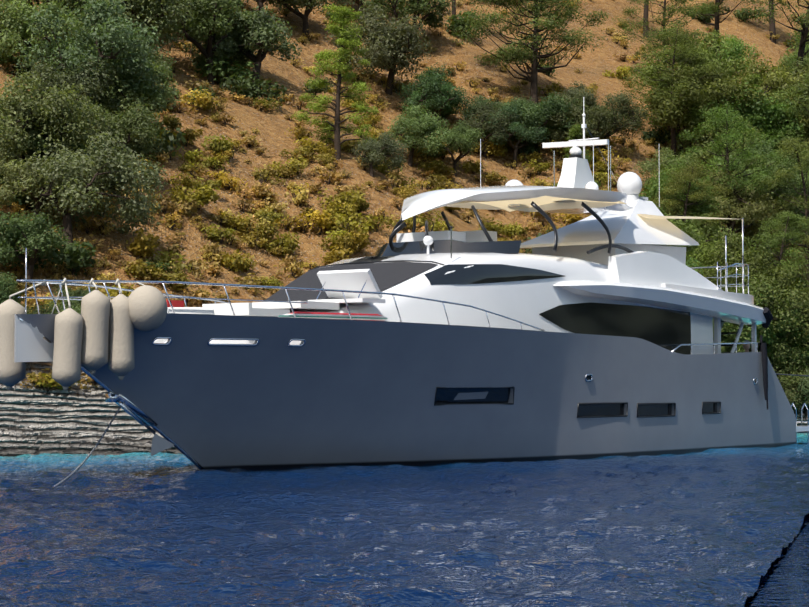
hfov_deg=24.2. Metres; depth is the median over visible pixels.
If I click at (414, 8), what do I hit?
olive tree
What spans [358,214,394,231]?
broom shrub
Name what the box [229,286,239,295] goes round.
dry shrub tuft
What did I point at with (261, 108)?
dry shrub tuft
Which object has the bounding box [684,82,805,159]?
tree wood
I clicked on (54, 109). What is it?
olive tree
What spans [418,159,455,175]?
broom shrub
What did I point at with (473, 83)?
dry shrub tuft
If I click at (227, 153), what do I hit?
broom shrub
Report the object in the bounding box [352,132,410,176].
olive tree
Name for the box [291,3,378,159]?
pine tree
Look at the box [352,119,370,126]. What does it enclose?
broom shrub
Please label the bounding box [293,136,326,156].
broom shrub
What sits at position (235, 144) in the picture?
broom shrub
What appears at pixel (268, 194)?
dry shrub tuft
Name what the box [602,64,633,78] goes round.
broom shrub
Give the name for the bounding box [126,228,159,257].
broom shrub
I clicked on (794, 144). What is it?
pine tree
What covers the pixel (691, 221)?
tree wood
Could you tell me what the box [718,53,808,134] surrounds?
tree wood
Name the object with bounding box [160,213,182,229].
dry shrub tuft
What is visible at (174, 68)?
dry shrub tuft
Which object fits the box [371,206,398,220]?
dry shrub tuft
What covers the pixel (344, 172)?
dry shrub tuft
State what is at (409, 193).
broom shrub
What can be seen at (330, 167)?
dry shrub tuft
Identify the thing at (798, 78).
tree wood
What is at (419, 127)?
olive tree
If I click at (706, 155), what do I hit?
tree wood
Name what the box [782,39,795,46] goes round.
broom shrub
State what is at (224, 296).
dry shrub tuft
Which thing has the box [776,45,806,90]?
tree wood
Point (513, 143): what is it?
broom shrub
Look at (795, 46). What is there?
tree wood
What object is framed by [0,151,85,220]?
olive tree
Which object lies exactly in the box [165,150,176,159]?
dry shrub tuft
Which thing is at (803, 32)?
pine tree
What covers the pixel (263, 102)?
broom shrub
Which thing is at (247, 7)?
dry shrub tuft
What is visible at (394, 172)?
dry shrub tuft
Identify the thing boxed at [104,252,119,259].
dry shrub tuft
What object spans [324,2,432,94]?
olive tree
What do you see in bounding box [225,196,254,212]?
dry shrub tuft
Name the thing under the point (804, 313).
tree wood
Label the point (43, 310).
shore tree
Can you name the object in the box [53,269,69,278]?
dry shrub tuft
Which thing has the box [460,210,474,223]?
dry shrub tuft
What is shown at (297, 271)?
dry shrub tuft
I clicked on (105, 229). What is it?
dry shrub tuft
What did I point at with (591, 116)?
thicket tree
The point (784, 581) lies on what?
sea water
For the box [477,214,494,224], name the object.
dry shrub tuft
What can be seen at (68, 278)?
dry shrub tuft
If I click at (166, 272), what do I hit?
dry shrub tuft
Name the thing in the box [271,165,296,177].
broom shrub
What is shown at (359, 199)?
broom shrub
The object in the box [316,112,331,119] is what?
dry shrub tuft
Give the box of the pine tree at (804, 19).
[788,0,808,55]
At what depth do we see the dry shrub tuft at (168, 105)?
66.62 m
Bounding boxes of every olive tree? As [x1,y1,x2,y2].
[0,0,95,65]
[0,69,111,164]
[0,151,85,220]
[0,206,68,290]
[10,0,166,104]
[17,129,170,244]
[59,0,198,50]
[66,46,181,118]
[76,101,163,161]
[155,0,262,84]
[179,6,302,89]
[257,0,354,34]
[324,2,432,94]
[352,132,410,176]
[360,0,455,46]
[387,103,453,166]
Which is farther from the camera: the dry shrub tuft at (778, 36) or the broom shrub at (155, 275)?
the dry shrub tuft at (778, 36)
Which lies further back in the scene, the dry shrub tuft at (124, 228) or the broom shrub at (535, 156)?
the broom shrub at (535, 156)
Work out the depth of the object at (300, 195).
62.63 m
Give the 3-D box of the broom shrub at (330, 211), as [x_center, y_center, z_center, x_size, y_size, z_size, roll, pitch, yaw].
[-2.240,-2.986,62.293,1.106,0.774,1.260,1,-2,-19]
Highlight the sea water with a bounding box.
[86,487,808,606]
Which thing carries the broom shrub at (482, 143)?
on the hill
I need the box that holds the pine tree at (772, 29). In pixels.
[768,0,779,43]
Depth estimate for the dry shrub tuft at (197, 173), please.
61.52 m
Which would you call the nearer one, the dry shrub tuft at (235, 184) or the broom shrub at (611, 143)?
the dry shrub tuft at (235, 184)
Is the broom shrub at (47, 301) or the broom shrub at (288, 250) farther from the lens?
the broom shrub at (288, 250)
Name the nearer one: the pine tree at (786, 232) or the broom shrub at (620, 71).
the pine tree at (786, 232)
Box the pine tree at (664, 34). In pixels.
[618,22,728,159]
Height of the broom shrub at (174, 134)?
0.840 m
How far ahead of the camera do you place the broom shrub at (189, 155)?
62.40 m
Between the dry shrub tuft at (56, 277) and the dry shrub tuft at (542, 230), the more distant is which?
the dry shrub tuft at (542, 230)
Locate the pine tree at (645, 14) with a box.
[643,1,648,37]
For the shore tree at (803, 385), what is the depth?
64.45 m
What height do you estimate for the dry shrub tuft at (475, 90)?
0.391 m
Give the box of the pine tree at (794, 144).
[753,137,808,286]
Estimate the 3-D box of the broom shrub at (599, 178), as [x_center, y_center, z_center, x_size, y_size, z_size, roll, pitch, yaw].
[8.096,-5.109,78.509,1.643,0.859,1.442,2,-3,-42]
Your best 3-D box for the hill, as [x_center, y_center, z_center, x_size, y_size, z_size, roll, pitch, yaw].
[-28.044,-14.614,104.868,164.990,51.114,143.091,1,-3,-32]
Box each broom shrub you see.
[28,373,74,391]
[34,293,64,308]
[98,284,142,295]
[103,284,133,299]
[117,260,165,279]
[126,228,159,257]
[130,156,160,178]
[148,130,176,150]
[149,250,191,275]
[154,113,182,131]
[158,271,189,291]
[160,125,202,146]
[163,185,203,205]
[167,172,197,189]
[176,149,203,162]
[178,161,208,172]
[178,185,219,205]
[180,88,219,111]
[194,177,222,191]
[200,224,235,243]
[201,134,234,158]
[202,155,228,168]
[206,170,229,179]
[208,149,233,159]
[210,153,228,164]
[215,211,250,229]
[216,176,246,189]
[219,138,241,149]
[220,249,253,269]
[222,251,256,271]
[233,229,262,239]
[236,233,267,246]
[239,217,279,240]
[246,208,273,220]
[249,206,273,213]
[250,98,282,110]
[251,167,285,184]
[252,212,289,224]
[257,230,300,252]
[257,276,283,289]
[267,242,296,255]
[269,156,307,174]
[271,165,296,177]
[272,218,305,230]
[279,146,311,159]
[285,125,313,139]
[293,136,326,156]
[295,209,334,230]
[300,206,316,218]
[315,145,336,157]
[316,153,337,166]
[316,188,367,207]
[317,233,360,254]
[319,244,352,264]
[321,199,359,216]
[323,202,356,216]
[324,86,335,95]
[324,229,350,244]
[328,211,363,225]
[328,213,375,237]
[333,137,364,153]
[336,231,370,251]
[340,99,369,110]
[341,199,370,212]
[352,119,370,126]
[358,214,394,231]
[363,116,380,125]
[367,126,383,140]
[373,156,402,176]
[382,79,415,93]
[389,174,420,192]
[389,215,423,228]
[390,184,418,194]
[396,189,416,196]
[407,144,440,158]
[411,213,433,231]
[418,159,442,171]
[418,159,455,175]
[423,174,451,189]
[427,210,443,221]
[428,221,453,230]
[429,144,455,158]
[443,179,462,188]
[447,207,463,211]
[457,159,484,173]
[471,142,501,156]
[473,139,495,153]
[475,170,507,181]
[479,220,506,234]
[487,144,507,156]
[497,237,522,252]
[502,136,517,149]
[502,222,523,238]
[508,227,529,235]
[517,151,542,162]
[519,211,548,217]
[521,159,550,175]
[530,177,553,185]
[537,81,565,97]
[545,138,569,155]
[552,213,586,224]
[585,147,618,162]
[591,160,616,174]
[592,171,619,187]
[599,137,617,149]
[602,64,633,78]
[657,127,668,137]
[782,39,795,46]
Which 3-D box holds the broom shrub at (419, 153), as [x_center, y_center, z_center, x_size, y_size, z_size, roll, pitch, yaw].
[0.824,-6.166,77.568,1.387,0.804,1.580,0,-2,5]
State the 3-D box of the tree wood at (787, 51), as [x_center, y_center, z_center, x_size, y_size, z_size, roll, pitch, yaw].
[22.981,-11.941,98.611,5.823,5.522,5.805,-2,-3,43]
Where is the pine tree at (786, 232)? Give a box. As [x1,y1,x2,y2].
[740,211,808,288]
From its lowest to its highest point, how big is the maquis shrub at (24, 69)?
0.992 m
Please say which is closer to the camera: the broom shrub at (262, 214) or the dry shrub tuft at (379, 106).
the broom shrub at (262, 214)
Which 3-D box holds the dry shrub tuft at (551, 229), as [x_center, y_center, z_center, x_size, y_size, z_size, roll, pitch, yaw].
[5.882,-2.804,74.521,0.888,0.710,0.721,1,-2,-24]
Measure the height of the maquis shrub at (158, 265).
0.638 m
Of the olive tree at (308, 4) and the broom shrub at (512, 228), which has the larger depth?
the olive tree at (308, 4)
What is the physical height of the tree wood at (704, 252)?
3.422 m
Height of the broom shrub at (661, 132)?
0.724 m
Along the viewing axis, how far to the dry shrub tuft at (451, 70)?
85.70 m
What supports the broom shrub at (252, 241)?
on the hill
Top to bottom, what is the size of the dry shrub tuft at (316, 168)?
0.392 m
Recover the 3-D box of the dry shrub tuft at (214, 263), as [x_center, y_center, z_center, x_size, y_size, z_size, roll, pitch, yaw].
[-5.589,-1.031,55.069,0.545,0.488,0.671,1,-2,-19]
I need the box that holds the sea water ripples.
[0,433,808,606]
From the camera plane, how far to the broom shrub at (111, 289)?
50.61 m
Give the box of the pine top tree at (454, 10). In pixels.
[451,0,455,15]
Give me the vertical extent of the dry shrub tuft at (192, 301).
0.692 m
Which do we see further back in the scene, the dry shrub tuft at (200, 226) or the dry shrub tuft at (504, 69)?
the dry shrub tuft at (504, 69)
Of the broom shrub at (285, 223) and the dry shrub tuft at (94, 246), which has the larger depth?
the broom shrub at (285, 223)
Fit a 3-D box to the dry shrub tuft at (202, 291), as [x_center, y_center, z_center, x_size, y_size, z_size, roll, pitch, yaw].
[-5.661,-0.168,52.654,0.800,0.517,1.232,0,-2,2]
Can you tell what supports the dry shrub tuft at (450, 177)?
on the hill
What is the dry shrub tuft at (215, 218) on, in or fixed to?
on the hill
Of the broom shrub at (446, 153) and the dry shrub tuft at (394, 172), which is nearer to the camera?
the dry shrub tuft at (394, 172)
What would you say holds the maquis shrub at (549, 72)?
on the hill
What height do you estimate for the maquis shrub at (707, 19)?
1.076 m
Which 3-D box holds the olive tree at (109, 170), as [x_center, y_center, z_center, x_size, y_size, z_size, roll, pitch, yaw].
[-8.503,-3.063,53.235,4.234,3.656,4.427,-2,-3,41]
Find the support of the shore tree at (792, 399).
on the hill
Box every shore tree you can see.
[0,272,22,304]
[0,272,24,302]
[28,302,57,313]
[45,295,80,313]
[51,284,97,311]
[781,365,808,410]
[785,369,808,417]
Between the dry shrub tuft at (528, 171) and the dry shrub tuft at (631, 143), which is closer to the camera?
the dry shrub tuft at (528, 171)
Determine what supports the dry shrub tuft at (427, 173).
on the hill
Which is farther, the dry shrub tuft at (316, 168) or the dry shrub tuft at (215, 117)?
the dry shrub tuft at (215, 117)
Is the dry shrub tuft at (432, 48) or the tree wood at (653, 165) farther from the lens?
the dry shrub tuft at (432, 48)
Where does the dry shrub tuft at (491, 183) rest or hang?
on the hill
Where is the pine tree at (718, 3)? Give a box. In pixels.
[671,0,757,39]
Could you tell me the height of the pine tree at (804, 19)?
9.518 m
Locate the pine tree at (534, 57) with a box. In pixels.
[449,0,608,104]
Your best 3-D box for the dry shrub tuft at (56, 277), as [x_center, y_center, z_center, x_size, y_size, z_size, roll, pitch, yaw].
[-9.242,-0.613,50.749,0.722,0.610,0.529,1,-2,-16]
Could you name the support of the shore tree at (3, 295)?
on the hill
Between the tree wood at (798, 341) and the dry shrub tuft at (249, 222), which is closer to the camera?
the dry shrub tuft at (249, 222)
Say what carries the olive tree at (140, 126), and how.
on the hill
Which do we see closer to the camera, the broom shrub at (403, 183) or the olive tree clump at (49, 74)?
the olive tree clump at (49, 74)
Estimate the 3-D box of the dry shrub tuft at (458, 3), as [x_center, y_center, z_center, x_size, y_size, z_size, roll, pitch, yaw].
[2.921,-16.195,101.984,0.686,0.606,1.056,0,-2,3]
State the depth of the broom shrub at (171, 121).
63.57 m
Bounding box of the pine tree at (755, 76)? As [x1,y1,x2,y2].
[734,73,784,156]
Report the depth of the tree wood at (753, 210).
74.59 m
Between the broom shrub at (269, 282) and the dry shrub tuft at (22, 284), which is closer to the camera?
the dry shrub tuft at (22, 284)
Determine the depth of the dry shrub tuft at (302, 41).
84.42 m
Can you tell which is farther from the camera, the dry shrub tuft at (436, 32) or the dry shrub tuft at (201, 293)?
the dry shrub tuft at (436, 32)
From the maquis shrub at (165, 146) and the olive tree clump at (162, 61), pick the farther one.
the olive tree clump at (162, 61)
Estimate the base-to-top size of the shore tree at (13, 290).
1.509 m
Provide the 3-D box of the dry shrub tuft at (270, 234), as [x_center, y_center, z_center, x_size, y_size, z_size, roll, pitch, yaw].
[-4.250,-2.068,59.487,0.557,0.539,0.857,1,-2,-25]
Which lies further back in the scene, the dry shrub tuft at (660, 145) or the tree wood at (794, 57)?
the tree wood at (794, 57)
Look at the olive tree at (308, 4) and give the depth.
86.29 m
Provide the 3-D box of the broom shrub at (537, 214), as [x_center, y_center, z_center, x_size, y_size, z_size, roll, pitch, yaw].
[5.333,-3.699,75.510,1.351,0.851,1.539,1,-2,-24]
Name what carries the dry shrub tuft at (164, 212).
on the hill
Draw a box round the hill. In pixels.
[0,0,808,456]
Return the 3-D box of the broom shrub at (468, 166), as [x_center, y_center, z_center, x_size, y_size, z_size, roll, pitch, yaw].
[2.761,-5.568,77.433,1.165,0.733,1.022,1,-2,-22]
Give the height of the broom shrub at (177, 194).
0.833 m
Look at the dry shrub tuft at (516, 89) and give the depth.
85.62 m
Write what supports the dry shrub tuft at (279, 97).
on the hill
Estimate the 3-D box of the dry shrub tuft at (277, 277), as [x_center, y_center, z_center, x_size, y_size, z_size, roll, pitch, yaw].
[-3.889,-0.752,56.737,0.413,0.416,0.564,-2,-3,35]
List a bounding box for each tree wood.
[630,27,744,95]
[634,147,702,187]
[638,54,766,155]
[639,164,700,215]
[639,168,728,228]
[643,73,721,155]
[665,111,764,167]
[665,212,714,246]
[666,213,704,272]
[678,213,747,262]
[678,246,703,275]
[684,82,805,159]
[686,236,738,280]
[698,153,750,214]
[698,232,807,349]
[702,163,778,243]
[704,149,779,221]
[709,33,761,82]
[712,147,781,170]
[713,136,808,205]
[713,277,777,349]
[713,331,744,351]
[714,261,807,351]
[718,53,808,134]
[722,156,808,252]
[724,178,804,257]
[732,100,797,144]
[759,308,808,353]
[760,265,808,311]
[769,60,808,129]
[769,281,808,348]
[771,317,808,369]
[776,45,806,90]
[778,45,808,73]
[780,37,808,60]
[780,339,808,372]
[782,25,808,64]
[783,54,808,86]
[784,138,808,158]
[785,95,808,147]
[791,27,808,54]
[794,148,808,173]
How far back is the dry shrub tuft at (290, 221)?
60.79 m
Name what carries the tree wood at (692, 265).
on the hill
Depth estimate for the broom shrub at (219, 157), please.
63.12 m
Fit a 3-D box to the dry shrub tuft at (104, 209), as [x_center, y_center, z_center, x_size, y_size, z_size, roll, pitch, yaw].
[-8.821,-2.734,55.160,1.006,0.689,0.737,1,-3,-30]
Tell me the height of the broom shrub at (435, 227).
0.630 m
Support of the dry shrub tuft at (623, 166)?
on the hill
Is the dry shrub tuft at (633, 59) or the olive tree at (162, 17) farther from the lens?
the dry shrub tuft at (633, 59)
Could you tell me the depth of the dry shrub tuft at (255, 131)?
67.87 m
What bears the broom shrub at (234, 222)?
on the hill
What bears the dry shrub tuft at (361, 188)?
on the hill
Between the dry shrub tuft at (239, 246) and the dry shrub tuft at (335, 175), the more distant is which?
the dry shrub tuft at (335, 175)
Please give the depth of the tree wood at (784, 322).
64.62 m
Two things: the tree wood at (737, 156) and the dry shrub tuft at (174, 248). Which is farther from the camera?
the tree wood at (737, 156)
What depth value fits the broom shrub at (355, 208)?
62.17 m
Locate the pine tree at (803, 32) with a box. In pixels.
[748,0,808,138]
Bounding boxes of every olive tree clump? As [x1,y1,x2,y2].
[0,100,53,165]
[1,0,85,16]
[26,57,123,117]
[62,0,146,33]
[92,38,176,95]
[235,0,277,15]
[353,0,363,23]
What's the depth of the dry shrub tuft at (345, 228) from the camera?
61.13 m
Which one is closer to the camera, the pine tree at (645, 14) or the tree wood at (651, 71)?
the tree wood at (651, 71)
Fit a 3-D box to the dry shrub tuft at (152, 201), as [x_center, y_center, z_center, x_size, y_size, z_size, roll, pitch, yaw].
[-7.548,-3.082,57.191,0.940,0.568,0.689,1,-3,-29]
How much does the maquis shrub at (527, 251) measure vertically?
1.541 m
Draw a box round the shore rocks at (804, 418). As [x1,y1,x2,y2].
[779,380,807,431]
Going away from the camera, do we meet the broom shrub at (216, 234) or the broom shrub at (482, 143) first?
the broom shrub at (216, 234)
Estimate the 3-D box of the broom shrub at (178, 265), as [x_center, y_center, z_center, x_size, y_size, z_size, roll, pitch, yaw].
[-6.670,-1.130,53.277,1.057,0.848,1.407,2,-3,-41]
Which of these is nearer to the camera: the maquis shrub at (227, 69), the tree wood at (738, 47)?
the maquis shrub at (227, 69)
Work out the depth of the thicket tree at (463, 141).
76.65 m
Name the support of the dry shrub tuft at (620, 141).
on the hill
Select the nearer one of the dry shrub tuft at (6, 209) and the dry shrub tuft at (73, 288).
the dry shrub tuft at (73, 288)
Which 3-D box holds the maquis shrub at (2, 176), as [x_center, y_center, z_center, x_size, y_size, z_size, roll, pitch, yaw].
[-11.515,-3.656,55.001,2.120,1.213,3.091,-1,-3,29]
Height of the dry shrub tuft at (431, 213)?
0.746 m
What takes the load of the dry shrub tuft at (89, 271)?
on the hill
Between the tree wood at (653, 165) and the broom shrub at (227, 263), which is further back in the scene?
the tree wood at (653, 165)
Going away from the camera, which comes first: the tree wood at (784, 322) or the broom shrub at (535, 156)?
the tree wood at (784, 322)
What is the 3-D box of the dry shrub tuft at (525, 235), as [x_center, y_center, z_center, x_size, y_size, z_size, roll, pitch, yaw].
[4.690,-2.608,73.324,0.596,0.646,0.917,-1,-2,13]
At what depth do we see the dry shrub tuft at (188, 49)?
75.43 m
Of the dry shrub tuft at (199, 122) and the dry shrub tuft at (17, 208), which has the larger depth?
the dry shrub tuft at (199, 122)
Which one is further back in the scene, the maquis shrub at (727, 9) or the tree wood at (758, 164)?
the maquis shrub at (727, 9)
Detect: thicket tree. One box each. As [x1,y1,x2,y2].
[395,62,475,130]
[401,83,462,119]
[429,120,485,176]
[458,94,505,135]
[461,99,524,157]
[477,94,547,155]
[484,101,548,166]
[498,96,535,115]
[521,92,589,155]
[543,81,598,110]
[543,97,613,149]
[588,90,652,150]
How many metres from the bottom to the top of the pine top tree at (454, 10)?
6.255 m
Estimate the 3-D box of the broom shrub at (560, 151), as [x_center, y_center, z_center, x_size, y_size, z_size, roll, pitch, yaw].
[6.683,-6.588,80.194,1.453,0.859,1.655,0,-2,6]
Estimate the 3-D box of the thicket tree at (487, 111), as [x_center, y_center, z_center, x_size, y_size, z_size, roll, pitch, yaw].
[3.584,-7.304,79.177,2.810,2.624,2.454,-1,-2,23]
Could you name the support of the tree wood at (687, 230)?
on the hill
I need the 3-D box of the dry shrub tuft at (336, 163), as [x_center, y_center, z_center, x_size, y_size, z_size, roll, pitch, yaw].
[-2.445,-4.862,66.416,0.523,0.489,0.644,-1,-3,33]
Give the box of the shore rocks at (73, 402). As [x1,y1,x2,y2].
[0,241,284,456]
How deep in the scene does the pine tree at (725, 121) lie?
75.14 m
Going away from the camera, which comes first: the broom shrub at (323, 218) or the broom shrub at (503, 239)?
the broom shrub at (323, 218)
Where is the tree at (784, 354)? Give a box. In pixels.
[749,338,808,408]
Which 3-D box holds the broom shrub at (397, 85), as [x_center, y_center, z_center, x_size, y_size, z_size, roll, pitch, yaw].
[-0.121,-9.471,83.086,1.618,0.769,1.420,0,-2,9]
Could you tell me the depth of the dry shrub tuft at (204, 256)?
55.86 m
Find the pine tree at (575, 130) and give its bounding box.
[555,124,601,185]
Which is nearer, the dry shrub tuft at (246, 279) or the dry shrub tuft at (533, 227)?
the dry shrub tuft at (246, 279)
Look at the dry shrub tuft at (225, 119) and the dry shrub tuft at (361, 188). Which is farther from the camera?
the dry shrub tuft at (225, 119)
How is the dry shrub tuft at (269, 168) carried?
on the hill
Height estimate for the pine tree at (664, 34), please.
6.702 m
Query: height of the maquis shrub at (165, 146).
1.703 m
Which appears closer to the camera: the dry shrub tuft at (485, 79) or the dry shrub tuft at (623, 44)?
the dry shrub tuft at (485, 79)
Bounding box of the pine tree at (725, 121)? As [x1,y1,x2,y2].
[660,103,793,227]
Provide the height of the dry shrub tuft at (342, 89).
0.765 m
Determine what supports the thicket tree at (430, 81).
on the hill
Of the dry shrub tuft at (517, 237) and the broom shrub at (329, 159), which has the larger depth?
the dry shrub tuft at (517, 237)
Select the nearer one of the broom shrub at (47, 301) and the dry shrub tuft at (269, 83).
the broom shrub at (47, 301)
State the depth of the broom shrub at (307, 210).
61.70 m
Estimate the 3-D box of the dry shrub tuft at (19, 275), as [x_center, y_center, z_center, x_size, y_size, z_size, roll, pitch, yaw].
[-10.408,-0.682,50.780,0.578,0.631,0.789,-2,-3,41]
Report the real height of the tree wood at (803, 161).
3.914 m
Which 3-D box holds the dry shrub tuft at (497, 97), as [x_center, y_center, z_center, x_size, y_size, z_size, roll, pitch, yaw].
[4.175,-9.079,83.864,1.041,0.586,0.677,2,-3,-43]
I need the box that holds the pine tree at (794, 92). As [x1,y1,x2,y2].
[765,57,808,152]
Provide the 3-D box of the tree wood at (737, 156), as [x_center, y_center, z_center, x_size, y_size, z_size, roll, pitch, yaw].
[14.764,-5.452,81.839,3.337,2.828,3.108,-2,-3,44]
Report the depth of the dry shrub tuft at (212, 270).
54.67 m
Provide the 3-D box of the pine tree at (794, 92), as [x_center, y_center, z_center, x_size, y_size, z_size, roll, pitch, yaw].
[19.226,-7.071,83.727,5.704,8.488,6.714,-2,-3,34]
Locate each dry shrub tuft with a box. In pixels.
[0,201,13,218]
[3,60,26,75]
[5,263,24,270]
[8,268,24,279]
[10,201,29,217]
[14,278,32,294]
[19,374,46,388]
[22,291,40,305]
[22,293,44,309]
[26,368,51,382]
[37,258,70,275]
[50,270,73,285]
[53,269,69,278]
[62,275,76,282]
[67,286,86,292]
[73,234,106,248]
[77,264,94,276]
[77,374,100,389]
[79,220,102,234]
[82,278,103,291]
[83,240,103,253]
[84,213,113,228]
[91,200,116,216]
[93,220,115,234]
[94,255,112,268]
[95,269,118,284]
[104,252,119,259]
[107,246,121,255]
[115,257,155,274]
[116,222,130,234]
[122,258,140,270]
[128,185,160,199]
[137,270,160,280]
[140,256,177,268]
[143,214,161,225]
[147,194,167,205]
[147,272,160,280]
[153,151,169,163]
[155,202,184,214]
[156,197,177,210]
[158,109,169,115]
[159,263,172,279]
[160,208,181,221]
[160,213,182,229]
[160,241,183,255]
[165,102,179,112]
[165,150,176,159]
[166,233,183,245]
[168,102,197,114]
[170,65,182,73]
[170,287,205,306]
[171,194,199,215]
[172,198,196,216]
[173,40,191,48]
[179,46,197,54]
[182,284,210,303]
[184,75,208,90]
[184,166,209,177]
[185,256,208,279]
[188,215,202,222]
[193,221,207,230]
[194,120,206,124]
[194,288,216,300]
[198,253,209,258]
[199,239,225,257]
[201,294,221,303]
[202,86,227,96]
[203,250,225,260]
[203,260,221,268]
[203,263,223,275]
[206,113,235,124]
[206,279,219,288]
[208,211,228,225]
[208,252,223,263]
[209,114,223,122]
[213,208,223,214]
[214,100,227,110]
[215,97,228,103]
[216,291,232,300]
[220,208,239,222]
[222,236,240,245]
[223,178,247,190]
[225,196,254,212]
[228,92,245,101]
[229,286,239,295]
[233,273,266,284]
[234,254,255,270]
[235,278,268,294]
[236,186,255,197]
[236,241,247,249]
[238,3,250,11]
[238,147,249,153]
[240,214,255,232]
[241,134,262,146]
[242,96,260,107]
[244,273,266,281]
[247,284,262,293]
[249,180,271,198]
[251,127,260,133]
[252,199,269,209]
[254,147,268,154]
[254,163,276,174]
[254,187,276,199]
[255,258,269,265]
[256,102,272,111]
[261,78,275,87]
[261,197,287,211]
[263,232,277,241]
[265,192,279,202]
[267,204,289,217]
[268,247,283,256]
[269,93,285,100]
[269,272,282,280]
[274,259,306,277]
[279,254,303,268]
[281,94,296,103]
[283,114,296,120]
[284,181,295,189]
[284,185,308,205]
[284,214,301,229]
[285,96,307,110]
[286,213,315,232]
[287,183,311,193]
[287,196,308,205]
[290,57,303,66]
[291,152,312,160]
[294,118,307,126]
[298,36,308,44]
[299,260,315,268]
[302,29,320,40]
[302,64,315,72]
[306,171,319,176]
[307,153,318,162]
[307,183,326,193]
[309,262,324,268]
[310,165,326,172]
[311,222,327,235]
[314,117,334,128]
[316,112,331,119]
[316,164,344,184]
[325,161,335,170]
[329,115,348,125]
[331,158,344,168]
[334,223,358,233]
[335,84,355,94]
[335,182,355,192]
[340,169,352,177]
[342,139,353,150]
[346,183,369,193]
[346,229,368,241]
[352,72,369,81]
[357,162,366,169]
[363,95,376,102]
[371,108,383,117]
[371,185,385,191]
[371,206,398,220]
[373,75,387,85]
[373,100,389,109]
[378,177,397,188]
[384,173,403,186]
[385,170,403,178]
[388,196,405,210]
[408,223,424,232]
[413,155,429,165]
[415,180,430,189]
[418,211,434,224]
[421,169,434,177]
[422,43,436,52]
[422,156,437,161]
[431,27,445,35]
[440,66,454,75]
[441,120,455,130]
[445,172,454,179]
[452,61,466,70]
[456,0,464,6]
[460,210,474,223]
[465,78,480,87]
[471,88,481,93]
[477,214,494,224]
[482,77,492,81]
[484,181,494,185]
[487,85,498,95]
[490,93,506,101]
[496,65,509,71]
[501,85,511,92]
[501,96,516,102]
[502,233,525,242]
[504,160,515,168]
[511,84,523,93]
[517,77,528,84]
[518,164,537,179]
[521,228,533,240]
[528,222,541,230]
[529,230,539,235]
[536,216,554,226]
[538,222,552,233]
[545,224,562,233]
[548,159,562,170]
[571,52,581,58]
[584,84,597,93]
[599,156,617,169]
[601,26,614,34]
[611,33,626,43]
[613,51,629,61]
[615,161,629,170]
[616,136,631,145]
[618,156,631,163]
[619,40,630,48]
[619,148,633,157]
[622,79,631,86]
[625,140,641,149]
[626,55,640,62]
[641,150,657,159]
[643,140,651,145]
[652,141,670,149]
[765,33,779,38]
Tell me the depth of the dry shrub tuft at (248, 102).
71.30 m
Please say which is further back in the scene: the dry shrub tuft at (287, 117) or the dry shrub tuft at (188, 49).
the dry shrub tuft at (188, 49)
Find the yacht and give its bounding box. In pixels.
[0,97,808,486]
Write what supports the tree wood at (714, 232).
on the hill
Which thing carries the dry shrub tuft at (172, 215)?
on the hill
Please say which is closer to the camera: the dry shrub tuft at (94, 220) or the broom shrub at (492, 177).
the dry shrub tuft at (94, 220)
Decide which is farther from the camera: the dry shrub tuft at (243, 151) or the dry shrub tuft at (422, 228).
the dry shrub tuft at (243, 151)
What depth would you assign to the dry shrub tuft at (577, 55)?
97.64 m
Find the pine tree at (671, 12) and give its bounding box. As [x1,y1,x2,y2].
[612,0,717,68]
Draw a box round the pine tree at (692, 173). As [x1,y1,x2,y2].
[650,160,732,228]
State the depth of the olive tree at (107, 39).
60.43 m
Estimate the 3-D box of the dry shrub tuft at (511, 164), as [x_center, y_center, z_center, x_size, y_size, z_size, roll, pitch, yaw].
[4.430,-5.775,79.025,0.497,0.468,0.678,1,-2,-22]
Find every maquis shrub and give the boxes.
[0,158,32,189]
[6,55,43,82]
[6,189,46,210]
[22,236,95,275]
[23,133,98,166]
[115,122,185,162]
[138,259,172,272]
[187,85,219,108]
[192,56,259,86]
[220,75,287,101]
[302,74,334,95]
[326,11,341,20]
[445,11,481,37]
[519,230,550,253]
[538,63,557,76]
[638,126,670,144]
[686,10,714,23]
[708,5,729,17]
[732,5,765,21]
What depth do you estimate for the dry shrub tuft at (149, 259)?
53.30 m
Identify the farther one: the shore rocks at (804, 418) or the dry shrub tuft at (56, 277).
the shore rocks at (804, 418)
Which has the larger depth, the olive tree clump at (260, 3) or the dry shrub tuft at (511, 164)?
the olive tree clump at (260, 3)
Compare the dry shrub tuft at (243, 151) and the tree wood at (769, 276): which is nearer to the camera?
the dry shrub tuft at (243, 151)
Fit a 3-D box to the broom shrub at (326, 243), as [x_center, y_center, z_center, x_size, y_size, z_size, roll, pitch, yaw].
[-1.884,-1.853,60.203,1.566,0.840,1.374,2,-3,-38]
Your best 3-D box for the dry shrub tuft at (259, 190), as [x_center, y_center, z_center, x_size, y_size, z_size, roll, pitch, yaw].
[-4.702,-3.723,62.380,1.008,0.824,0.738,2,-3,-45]
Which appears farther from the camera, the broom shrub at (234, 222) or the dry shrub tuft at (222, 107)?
the dry shrub tuft at (222, 107)
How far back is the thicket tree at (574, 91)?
80.64 m
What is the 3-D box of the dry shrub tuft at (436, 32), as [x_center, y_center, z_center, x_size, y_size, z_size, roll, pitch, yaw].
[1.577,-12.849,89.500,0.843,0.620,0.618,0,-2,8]
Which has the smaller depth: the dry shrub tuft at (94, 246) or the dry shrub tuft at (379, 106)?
the dry shrub tuft at (94, 246)
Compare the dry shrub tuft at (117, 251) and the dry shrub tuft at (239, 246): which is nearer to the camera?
the dry shrub tuft at (117, 251)
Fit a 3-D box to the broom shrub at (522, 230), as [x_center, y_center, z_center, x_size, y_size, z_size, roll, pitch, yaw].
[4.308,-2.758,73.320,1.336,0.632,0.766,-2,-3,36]
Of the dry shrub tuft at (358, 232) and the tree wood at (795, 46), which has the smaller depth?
the dry shrub tuft at (358, 232)
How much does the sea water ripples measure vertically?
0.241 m
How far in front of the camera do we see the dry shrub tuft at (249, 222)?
59.56 m
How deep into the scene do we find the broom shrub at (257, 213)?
60.68 m

